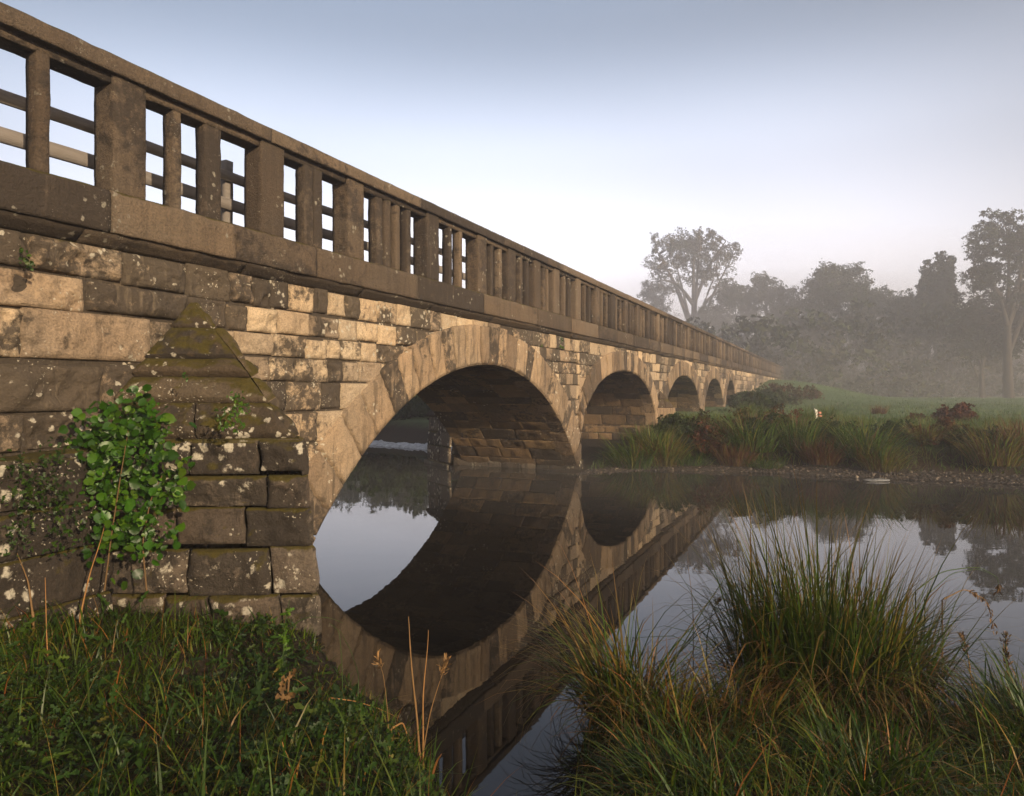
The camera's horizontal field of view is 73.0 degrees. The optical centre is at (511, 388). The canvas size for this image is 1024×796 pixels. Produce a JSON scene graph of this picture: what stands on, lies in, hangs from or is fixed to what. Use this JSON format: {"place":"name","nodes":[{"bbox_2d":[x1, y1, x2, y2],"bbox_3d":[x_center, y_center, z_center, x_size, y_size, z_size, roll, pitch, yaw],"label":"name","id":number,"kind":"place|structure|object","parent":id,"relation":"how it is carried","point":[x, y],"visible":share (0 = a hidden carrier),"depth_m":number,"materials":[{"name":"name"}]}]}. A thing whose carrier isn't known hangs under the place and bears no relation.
{"place":"outdoors","nodes":[
{"label":"outdoors","id":0,"kind":"place"},
{"bbox_2d":[370,440,451,450],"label":"white water","id":1,"kind":"structure","parent":0,"point":[400,444],"depth_m":23.57,"materials":[{"name":"white liquid"}]},
{"bbox_2d":[0,380,1023,795],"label":"ground","id":2,"kind":"structure","parent":0,"point":[414,430],"depth_m":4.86,"materials":[{"name":"green plant"}]},
{"bbox_2d":[17,553,34,635],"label":"dry stalk","id":3,"kind":"object","parent":2,"relation":"on","point":[31,606],"visible":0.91,"depth_m":4.73,"materials":[{"name":"brown plant"}]},
{"bbox_2d":[45,580,48,663],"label":"dry stalk","id":4,"kind":"object","parent":2,"relation":"on","point":[46,619],"visible":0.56,"depth_m":4.38,"materials":[{"name":"brown plant"}]},
{"bbox_2d":[30,662,111,795],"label":"dry stalk","id":5,"kind":"object","parent":2,"relation":"on","point":[108,790],"visible":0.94,"depth_m":2.95,"materials":[{"name":"brown plant"}]},
{"bbox_2d":[79,525,104,626],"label":"dry stalk","id":6,"kind":"object","parent":2,"relation":"on","point":[88,582],"visible":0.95,"depth_m":4.94,"materials":[{"name":"brown plant"}]},
{"bbox_2d":[0,590,445,795],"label":"undergrowth","id":7,"kind":"object","parent":2,"relation":"on","point":[259,693],"visible":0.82,"depth_m":3.43,"materials":[{"name":"green plant"}]},
{"bbox_2d":[275,600,294,677],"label":"leafy weed","id":8,"kind":"object","parent":2,"relation":"on","point":[284,637],"visible":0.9,"depth_m":4.56,"materials":[{"name":"green plant"}]},
{"bbox_2d":[275,668,295,714],"bbox_3d":[-1.250,1.919,3.896,0.196,0.694,0.152,0,0,-11],"label":"dead leaf spray","id":9,"kind":"object","parent":2,"relation":"on","point":[281,690],"visible":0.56,"depth_m":3.89,"materials":[{"name":"brown plant"}]},
{"bbox_2d":[266,617,341,680],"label":"dry stalk","id":10,"kind":"object","parent":2,"relation":"on","point":[282,634],"visible":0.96,"depth_m":4.42,"materials":[{"name":"brown plant"}]},
{"bbox_2d":[331,624,342,707],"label":"dry stalk","id":11,"kind":"object","parent":2,"relation":"on","point":[341,661],"visible":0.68,"depth_m":4.06,"materials":[{"name":"brown plant"}]},
{"bbox_2d":[328,697,393,715],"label":"dry stalk","id":12,"kind":"object","parent":2,"relation":"on","point":[350,700],"visible":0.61,"depth_m":3.93,"materials":[{"name":"brown plant"}]},
{"bbox_2d":[371,648,388,727],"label":"dry stalk","id":13,"kind":"object","parent":2,"relation":"on","point":[377,657],"visible":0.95,"depth_m":3.80,"materials":[{"name":"brown plant"}]},
{"bbox_2d":[0,2,784,635],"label":"stone bridge","id":14,"kind":"structure","parent":2,"relation":"on","point":[334,362],"depth_m":6.56,"materials":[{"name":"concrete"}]},
{"bbox_2d":[15,246,34,270],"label":"wall weed","id":15,"kind":"object","parent":14,"relation":"attached to","point":[26,261],"depth_m":5.09,"materials":[{"name":"green plant"}]},
{"bbox_2d":[0,436,90,556],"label":"ledge weed","id":16,"kind":"object","parent":14,"relation":"on","point":[30,491],"visible":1,"depth_m":4.73,"materials":[{"name":"green plant"}]},
{"bbox_2d":[58,384,196,590],"bbox_3d":[-2.897,0.721,5.239,1.029,1.512,0.661,0,0,0],"label":"bramble bush","id":17,"kind":"object","parent":14,"relation":"on","point":[118,447],"visible":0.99,"depth_m":5.21,"materials":[{"name":"green plant"}]},
{"bbox_2d":[214,391,250,433],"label":"wall fern","id":18,"kind":"object","parent":14,"relation":"attached to","point":[241,409],"depth_m":5.27,"materials":[{"name":"green plant"}]},
{"bbox_2d":[0,89,465,279],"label":"guard rail","id":19,"kind":"object","parent":14,"relation":"on","point":[229,178],"visible":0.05,"depth_m":6.87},
{"bbox_2d":[390,722,410,746],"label":"dry stalk","id":20,"kind":"object","parent":2,"relation":"on","point":[398,724],"visible":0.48,"depth_m":3.63,"materials":[{"name":"brown plant"}]},
{"bbox_2d":[392,395,430,420],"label":"willow bush","id":21,"kind":"object","parent":2,"relation":"on","point":[424,409],"visible":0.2,"depth_m":28.27,"materials":[{"name":"green plant"}]},
{"bbox_2d":[395,396,429,419],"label":"willow bush","id":22,"kind":"object","parent":2,"relation":"on","point":[408,417],"visible":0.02,"depth_m":29.43,"materials":[{"name":"green plant"}]},
{"bbox_2d":[408,617,420,762],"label":"dry stalk","id":23,"kind":"object","parent":2,"relation":"on","point":[418,737],"visible":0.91,"depth_m":3.59,"materials":[{"name":"brown plant"}]},
{"bbox_2d":[422,630,428,764],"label":"dry stalk","id":24,"kind":"object","parent":2,"relation":"on","point":[423,706],"visible":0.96,"depth_m":3.63,"materials":[{"name":"brown plant"}]},
{"bbox_2d":[423,653,450,752],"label":"dry stalk","id":25,"kind":"object","parent":2,"relation":"on","point":[443,670],"visible":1,"depth_m":3.69,"materials":[{"name":"brown plant"}]},
{"bbox_2d":[583,425,690,470],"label":"grass tussock","id":26,"kind":"object","parent":2,"relation":"on","point":[630,460],"depth_m":16.88,"materials":[{"name":"green plant"}]},
{"bbox_2d":[617,420,686,456],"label":"grass tussock","id":27,"kind":"object","parent":2,"relation":"on","point":[642,437],"depth_m":17.64,"materials":[{"name":"green plant"}]},
{"bbox_2d":[485,536,829,766],"bbox_3d":[0.857,1.480,4.005,2.151,1.344,1.802,0,0,0],"label":"grass tussock","id":28,"kind":"object","parent":2,"relation":"on","point":[591,654],"depth_m":3.98,"materials":[{"name":"green plant"}]},
{"bbox_2d":[637,278,679,316],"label":"broadleaf tree","id":29,"kind":"object","parent":2,"relation":"on","point":[653,299],"visible":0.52,"depth_m":123.21,"materials":[{"name":"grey plant"}]},
{"bbox_2d":[618,424,707,466],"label":"grass tussock","id":30,"kind":"object","parent":2,"relation":"on","point":[668,446],"depth_m":16.86,"materials":[{"name":"green plant"}]},
{"bbox_2d":[552,617,781,768],"bbox_3d":[0.880,1.649,3.663,1.437,0.894,1.236,0,0,0],"label":"grass tussock","id":31,"kind":"object","parent":2,"relation":"on","point":[716,716],"depth_m":3.70,"materials":[{"name":"green plant"}]},
{"bbox_2d":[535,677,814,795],"bbox_3d":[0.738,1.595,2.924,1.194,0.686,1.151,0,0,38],"label":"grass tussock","id":32,"kind":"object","parent":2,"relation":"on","point":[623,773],"depth_m":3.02,"materials":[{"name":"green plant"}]},
{"bbox_2d":[650,412,702,436],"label":"bramble scrub","id":33,"kind":"object","parent":2,"relation":"on","point":[672,421],"visible":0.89,"depth_m":18.37,"materials":[{"name":"green plant"}]},
{"bbox_2d":[664,447,717,466],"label":"grass tussock","id":34,"kind":"object","parent":2,"relation":"on","point":[689,460],"depth_m":16.85,"materials":[{"name":"green plant"}]},
{"bbox_2d":[688,567,693,687],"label":"dry stalk","id":35,"kind":"object","parent":2,"relation":"on","point":[693,624],"visible":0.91,"depth_m":4.50,"materials":[{"name":"brown plant"}]},
{"bbox_2d":[641,225,743,322],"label":"lone tree","id":36,"kind":"object","parent":2,"relation":"on","point":[692,245],"visible":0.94,"depth_m":117.89,"materials":[{"name":"green plant"}]},
{"bbox_2d":[679,408,714,434],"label":"bramble scrub","id":37,"kind":"object","parent":2,"relation":"on","point":[707,419],"visible":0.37,"depth_m":18.65,"materials":[{"name":"green plant"}]},
{"bbox_2d":[687,300,736,337],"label":"broadleaf tree","id":38,"kind":"object","parent":2,"relation":"on","point":[712,316],"visible":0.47,"depth_m":114.02,"materials":[{"name":"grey plant"}]},
{"bbox_2d":[687,422,739,453],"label":"bramble scrub","id":39,"kind":"object","parent":2,"relation":"on","point":[702,437],"visible":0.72,"depth_m":17.39,"materials":[{"name":"green plant"}]},
{"bbox_2d":[706,595,721,691],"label":"dry stalk","id":40,"kind":"object","parent":2,"relation":"on","point":[709,624],"visible":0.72,"depth_m":4.55,"materials":[{"name":"brown plant"}]},
{"bbox_2d":[702,418,749,437],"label":"grass tussock","id":41,"kind":"object","parent":2,"relation":"on","point":[729,426],"depth_m":17.72,"materials":[{"name":"green plant"}]},
{"bbox_2d":[708,283,762,336],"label":"broadleaf tree","id":42,"kind":"object","parent":2,"relation":"on","point":[731,297],"visible":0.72,"depth_m":112.89,"materials":[{"name":"grey plant"}]},
{"bbox_2d":[705,440,770,466],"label":"grass tussock","id":43,"kind":"object","parent":2,"relation":"on","point":[732,457],"depth_m":16.63,"materials":[{"name":"green plant"}]},
{"bbox_2d":[727,391,752,406],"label":"hawthorn bush","id":44,"kind":"object","parent":2,"relation":"on","point":[737,398],"visible":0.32,"depth_m":40.38,"materials":[{"name":"green plant"}]},
{"bbox_2d":[712,406,770,432],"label":"bramble scrub","id":45,"kind":"object","parent":2,"relation":"on","point":[745,412],"visible":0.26,"depth_m":18.50,"materials":[{"name":"green plant"}]},
{"bbox_2d":[735,402,758,416],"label":"grass tussock","id":46,"kind":"object","parent":2,"relation":"on","point":[751,408],"depth_m":26.93,"materials":[{"name":"green plant"}]},
{"bbox_2d":[615,623,886,769],"bbox_3d":[1.254,1.705,3.684,1.352,0.837,1.345,0,0,-43],"label":"grass tussock","id":47,"kind":"object","parent":2,"relation":"on","point":[784,700],"depth_m":3.76,"materials":[{"name":"green plant"}]},
{"bbox_2d":[689,405,814,454],"bbox_3d":[6.074,0.976,17.326,3.425,1.348,3.462,0,0,44],"label":"grass tussock","id":48,"kind":"object","parent":2,"relation":"on","point":[768,440],"depth_m":16.90,"materials":[{"name":"green plant"}]},
{"bbox_2d":[738,411,766,421],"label":"grass tussock","id":49,"kind":"object","parent":2,"relation":"on","point":[755,416],"depth_m":20.59,"materials":[{"name":"green plant"}]},
{"bbox_2d":[731,391,783,410],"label":"hawthorn bush","id":50,"kind":"object","parent":2,"relation":"on","point":[762,400],"visible":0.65,"depth_m":32.78,"materials":[{"name":"green plant"}]},
{"bbox_2d":[736,388,786,404],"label":"hawthorn bush","id":51,"kind":"object","parent":2,"relation":"on","point":[778,399],"visible":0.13,"depth_m":43.55,"materials":[{"name":"green plant"}]},
{"bbox_2d":[737,270,793,334],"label":"broadleaf tree","id":52,"kind":"object","parent":2,"relation":"on","point":[763,292],"visible":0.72,"depth_m":110.91,"materials":[{"name":"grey plant"}]},
{"bbox_2d":[742,453,791,468],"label":"grass tussock","id":53,"kind":"object","parent":2,"relation":"on","point":[771,463],"depth_m":16.45,"materials":[{"name":"green plant"}]},
{"bbox_2d":[742,407,798,438],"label":"bramble scrub","id":54,"kind":"object","parent":2,"relation":"on","point":[769,416],"visible":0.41,"depth_m":17.66,"materials":[{"name":"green plant"}]},
{"bbox_2d":[759,403,806,426],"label":"bramble scrub","id":55,"kind":"object","parent":2,"relation":"on","point":[782,411],"visible":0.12,"depth_m":18.66,"materials":[{"name":"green plant"}]},
{"bbox_2d":[764,387,802,404],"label":"hawthorn bush","id":56,"kind":"object","parent":2,"relation":"on","point":[785,396],"visible":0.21,"depth_m":45.77,"materials":[{"name":"green plant"}]},
{"bbox_2d":[609,491,958,724],"bbox_3d":[1.433,1.343,4.129,1.970,1.607,1.924,0,0,0],"label":"grass tussock","id":57,"kind":"object","parent":2,"relation":"on","point":[747,653],"depth_m":4.05,"materials":[{"name":"green plant"}]},
{"bbox_2d":[554,637,1023,795],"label":"grass","id":58,"kind":"structure","parent":2,"relation":"on","point":[768,787],"depth_m":3.16,"materials":[{"name":"green plant"}]},
{"bbox_2d":[765,283,814,331],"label":"broadleaf tree","id":59,"kind":"object","parent":2,"relation":"on","point":[782,301],"visible":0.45,"depth_m":109.71,"materials":[{"name":"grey plant"}]},
{"bbox_2d":[758,382,824,400],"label":"hawthorn bush","id":60,"kind":"object","parent":2,"relation":"on","point":[798,393],"visible":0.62,"depth_m":49.57,"materials":[{"name":"green plant"}]},
{"bbox_2d":[762,409,832,451],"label":"grass tussock","id":61,"kind":"object","parent":2,"relation":"on","point":[811,432],"depth_m":16.74,"materials":[{"name":"green plant"}]},
{"bbox_2d":[577,462,1023,484],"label":"pebbles","id":62,"kind":"object","parent":2,"relation":"on","point":[884,475],"visible":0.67,"depth_m":15.49,"materials":[{"name":"grey gravel"}]},
{"bbox_2d":[589,400,1023,474],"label":"grass","id":63,"kind":"structure","parent":2,"relation":"on","point":[978,421],"depth_m":20.11,"materials":[{"name":"green plant"}]},
{"bbox_2d":[792,404,820,420],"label":"grass tussock","id":64,"kind":"object","parent":2,"relation":"on","point":[808,414],"depth_m":22.89,"materials":[{"name":"green plant"}]},
{"bbox_2d":[797,418,835,430],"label":"grass tussock","id":65,"kind":"object","parent":2,"relation":"on","point":[812,423],"depth_m":17.36,"materials":[{"name":"green plant"}]},
{"bbox_2d":[814,408,821,418],"bbox_3d":[10.414,0.902,23.534,0.277,0.477,0.078,0,0,14],"label":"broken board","id":66,"kind":"object","parent":2,"relation":"on","point":[816,411],"visible":0.42,"depth_m":23.54,"materials":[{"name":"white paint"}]},
{"bbox_2d":[784,430,855,465],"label":"grass tussock","id":67,"kind":"object","parent":2,"relation":"on","point":[820,451],"depth_m":16.11,"materials":[{"name":"green plant"}]},
{"bbox_2d":[813,404,841,418],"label":"grass tussock","id":68,"kind":"object","parent":2,"relation":"on","point":[827,412],"depth_m":23.84,"materials":[{"name":"green plant"}]},
{"bbox_2d":[802,416,860,439],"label":"bramble scrub","id":69,"kind":"object","parent":2,"relation":"on","point":[833,424],"visible":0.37,"depth_m":17.20,"materials":[{"name":"green plant"}]},
{"bbox_2d":[646,448,1022,779],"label":"grass tussock","id":70,"kind":"object","parent":2,"relation":"on","point":[858,657],"depth_m":3.87,"materials":[{"name":"green plant"}]},
{"bbox_2d":[784,258,888,376],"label":"broadleaf tree","id":71,"kind":"object","parent":2,"relation":"on","point":[829,292],"visible":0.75,"depth_m":100.13,"materials":[{"name":"green plant"}]},
{"bbox_2d":[816,415,860,428],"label":"grass tussock","id":72,"kind":"object","parent":2,"relation":"on","point":[841,421],"depth_m":19.67,"materials":[{"name":"green plant"}]},
{"bbox_2d":[823,421,875,441],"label":"grass tussock","id":73,"kind":"object","parent":2,"relation":"on","point":[837,434],"depth_m":16.63,"materials":[{"name":"green plant"}]},
{"bbox_2d":[685,297,1023,397],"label":"woodland","id":74,"kind":"object","parent":2,"relation":"on","point":[819,360],"visible":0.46,"depth_m":87.81,"materials":[{"name":"green plant"}]},
{"bbox_2d":[808,410,932,462],"bbox_3d":[8.220,1.063,16.137,3.161,1.254,3.127,0,0,38],"label":"grass tussock","id":75,"kind":"object","parent":2,"relation":"on","point":[873,441],"depth_m":15.88,"materials":[{"name":"green plant"}]},
{"bbox_2d":[728,544,1018,736],"bbox_3d":[2.141,1.498,4.110,1.736,1.282,1.773,0,0,0],"label":"grass tussock","id":76,"kind":"object","parent":2,"relation":"on","point":[875,671],"depth_m":4.00,"materials":[{"name":"green plant"}]},
{"bbox_2d":[866,404,889,413],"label":"grass tussock","id":77,"kind":"object","parent":2,"relation":"on","point":[876,410],"depth_m":28.88,"materials":[{"name":"brown plant"}]},
{"bbox_2d":[846,287,910,395],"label":"broadleaf tree","id":78,"kind":"object","parent":2,"relation":"on","point":[891,295],"visible":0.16,"depth_m":102.67,"materials":[{"name":"grey plant"}]},
{"bbox_2d":[838,437,939,472],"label":"grass tussock","id":79,"kind":"object","parent":2,"relation":"on","point":[873,463],"depth_m":15.42,"materials":[{"name":"green plant"}]},
{"bbox_2d":[865,419,914,441],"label":"bramble scrub","id":80,"kind":"object","parent":2,"relation":"on","point":[896,426],"visible":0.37,"depth_m":16.88,"materials":[{"name":"green plant"}]},
{"bbox_2d":[878,288,918,395],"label":"broadleaf tree","id":81,"kind":"object","parent":2,"relation":"on","point":[902,306],"visible":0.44,"depth_m":97.38,"materials":[{"name":"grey plant"}]},
{"bbox_2d":[905,412,928,420],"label":"brown bush","id":82,"kind":"object","parent":2,"relation":"on","point":[921,415],"visible":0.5,"depth_m":22.51,"materials":[{"name":"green plant"}]},
{"bbox_2d":[912,259,937,388],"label":"conifer tree","id":83,"kind":"object","parent":2,"relation":"on","point":[925,287],"visible":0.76,"depth_m":93.61,"materials":[{"name":"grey plant"}]},
{"bbox_2d":[898,418,955,444],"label":"grass tussock","id":84,"kind":"object","parent":2,"relation":"on","point":[928,432],"depth_m":16.01,"materials":[{"name":"green plant"}]},
{"bbox_2d":[896,285,964,396],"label":"broadleaf tree","id":85,"kind":"object","parent":2,"relation":"on","point":[914,329],"visible":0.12,"depth_m":93.83,"materials":[{"name":"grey plant"}]},
{"bbox_2d":[901,416,970,446],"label":"bramble scrub","id":86,"kind":"object","parent":2,"relation":"on","point":[946,421],"visible":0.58,"depth_m":16.17,"materials":[{"name":"green plant"}]},
{"bbox_2d":[927,250,955,396],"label":"conifer tree","id":87,"kind":"object","parent":2,"relation":"on","point":[940,274],"visible":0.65,"depth_m":92.46,"materials":[{"name":"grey plant"}]},
{"bbox_2d":[943,255,958,396],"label":"conifer tree","id":88,"kind":"object","parent":2,"relation":"on","point":[951,279],"visible":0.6,"depth_m":91.71,"materials":[{"name":"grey plant"}]},
{"bbox_2d":[929,402,981,422],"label":"brown bush","id":89,"kind":"object","parent":2,"relation":"on","point":[956,411],"visible":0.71,"depth_m":22.08,"materials":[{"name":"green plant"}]},
{"bbox_2d":[924,569,989,630],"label":"dry stalk","id":90,"kind":"object","parent":2,"relation":"on","point":[945,578],"visible":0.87,"depth_m":4.73,"materials":[{"name":"brown plant"}]},
{"bbox_2d":[915,567,1003,608],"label":"dry stalk","id":91,"kind":"object","parent":2,"relation":"on","point":[997,587],"visible":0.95,"depth_m":4.66,"materials":[{"name":"brown plant"}]},
{"bbox_2d":[903,623,1023,789],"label":"grass tussock","id":92,"kind":"object","parent":2,"relation":"on","point":[1014,689],"depth_m":3.52,"materials":[{"name":"green plant"}]},
{"bbox_2d":[956,631,973,687],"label":"dry stalk","id":93,"kind":"object","parent":2,"relation":"on","point":[963,638],"visible":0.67,"depth_m":4.40,"materials":[{"name":"brown plant"}]},
{"bbox_2d":[941,589,997,691],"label":"dry stalk","id":94,"kind":"object","parent":2,"relation":"on","point":[975,594],"visible":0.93,"depth_m":4.56,"materials":[{"name":"brown plant"}]},
{"bbox_2d":[931,415,1023,466],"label":"grass tussock","id":95,"kind":"object","parent":2,"relation":"on","point":[992,456],"depth_m":14.89,"materials":[{"name":"green plant"}]},
{"bbox_2d":[940,423,1015,445],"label":"bramble scrub","id":96,"kind":"object","parent":2,"relation":"on","point":[964,430],"visible":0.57,"depth_m":15.83,"materials":[{"name":"green plant"}]},
{"bbox_2d":[941,297,1023,397],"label":"broadleaf tree","id":97,"kind":"object","parent":2,"relation":"on","point":[991,324],"visible":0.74,"depth_m":82.82,"materials":[{"name":"green plant"}]},
{"bbox_2d":[945,207,1023,397],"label":"broadleaf tree","id":98,"kind":"object","parent":2,"relation":"on","point":[990,272],"visible":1,"depth_m":79.59,"materials":[{"name":"green plant"}]},
{"bbox_2d":[965,429,1023,449],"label":"grass tussock","id":99,"kind":"object","parent":2,"relation":"on","point":[1002,442],"depth_m":15.25,"materials":[{"name":"green plant"}]},
{"bbox_2d":[966,655,1023,718],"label":"grass tussock","id":100,"kind":"object","parent":2,"relation":"on","point":[999,683],"depth_m":4.01,"materials":[{"name":"green plant"}]},
{"bbox_2d":[975,414,1023,453],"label":"grass tussock","id":101,"kind":"object","parent":2,"relation":"on","point":[1013,428],"depth_m":15.30,"materials":[{"name":"green plant"}]},
{"bbox_2d":[989,277,1023,348],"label":"broadleaf tree","id":102,"kind":"object","parent":2,"relation":"on","point":[1019,312],"visible":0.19,"depth_m":81.50,"materials":[{"name":"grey plant"}]},
{"bbox_2d":[999,630,1014,696],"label":"dry stalk","id":103,"kind":"object","parent":2,"relation":"on","point":[1005,647],"visible":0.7,"depth_m":4.27,"materials":[{"name":"brown plant"}]},
{"bbox_2d":[0,0,1023,389],"label":"sky","id":104,"kind":"structure","parent":0,"point":[800,133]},
{"bbox_2d":[271,445,1023,795],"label":"river water","id":105,"kind":"structure","parent":0,"point":[453,561],"depth_m":7.62,"materials":[{"name":"black liquid"}]},
{"bbox_2d":[863,478,889,481],"bbox_3d":[7.793,1.960,14.807,0.579,0.083,0.217,0,0,0],"label":"river stone","id":106,"kind":"object","parent":105,"relation":"on","point":[877,480],"visible":0.94,"depth_m":14.74,"materials":[{"name":"grey stone"}]},
{"bbox_2d":[657,379,1023,433],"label":"meadow grass","id":107,"kind":"structure","parent":0,"point":[933,402],"depth_m":39.49,"materials":[{"name":"green plant"}]}
]}

